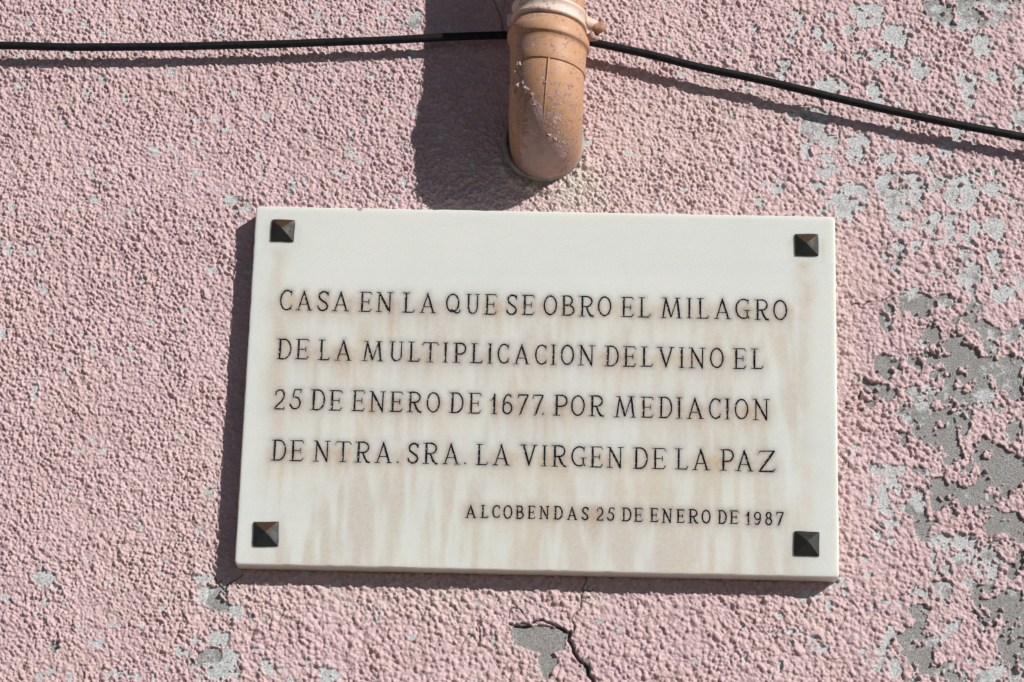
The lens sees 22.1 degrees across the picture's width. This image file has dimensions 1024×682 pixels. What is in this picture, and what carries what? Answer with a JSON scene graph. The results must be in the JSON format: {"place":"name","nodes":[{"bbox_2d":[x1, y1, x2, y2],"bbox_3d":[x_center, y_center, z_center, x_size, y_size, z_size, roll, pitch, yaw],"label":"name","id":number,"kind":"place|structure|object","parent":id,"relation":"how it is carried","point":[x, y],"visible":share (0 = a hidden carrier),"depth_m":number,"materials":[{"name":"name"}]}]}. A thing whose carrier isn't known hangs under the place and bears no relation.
{"place":"outdoors","nodes":[
{"label":"outdoors","id":0,"kind":"place"},
{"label":"pavement","id":1,"kind":"structure","parent":0,"visible":0},
{"bbox_2d":[0,0,1023,681],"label":"wall","id":2,"kind":"structure","parent":1,"relation":"on","point":[136,188],"depth_m":2.72,"materials":[{"name":"paint"}]},
{"bbox_2d":[0,31,1023,140],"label":"cable","id":3,"kind":"object","parent":2,"relation":"attached to","point":[656,56],"visible":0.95,"depth_m":2.78,"materials":[{"name":"black rubber"}]},
{"bbox_2d":[235,206,838,581],"bbox_3d":[0.029,0.049,2.667,0.600,0.382,0.030,1,-18,1],"label":"plaque","id":4,"kind":"object","parent":2,"relation":"attached to","point":[581,394],"visible":1,"depth_m":2.66,"materials":[{"name":"white stone"}]},
{"bbox_2d":[502,0,605,181],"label":"drainpipe","id":5,"kind":"object","parent":2,"relation":"attached to","point":[548,41],"visible":1,"depth_m":2.68,"materials":[{"name":"plastic"}]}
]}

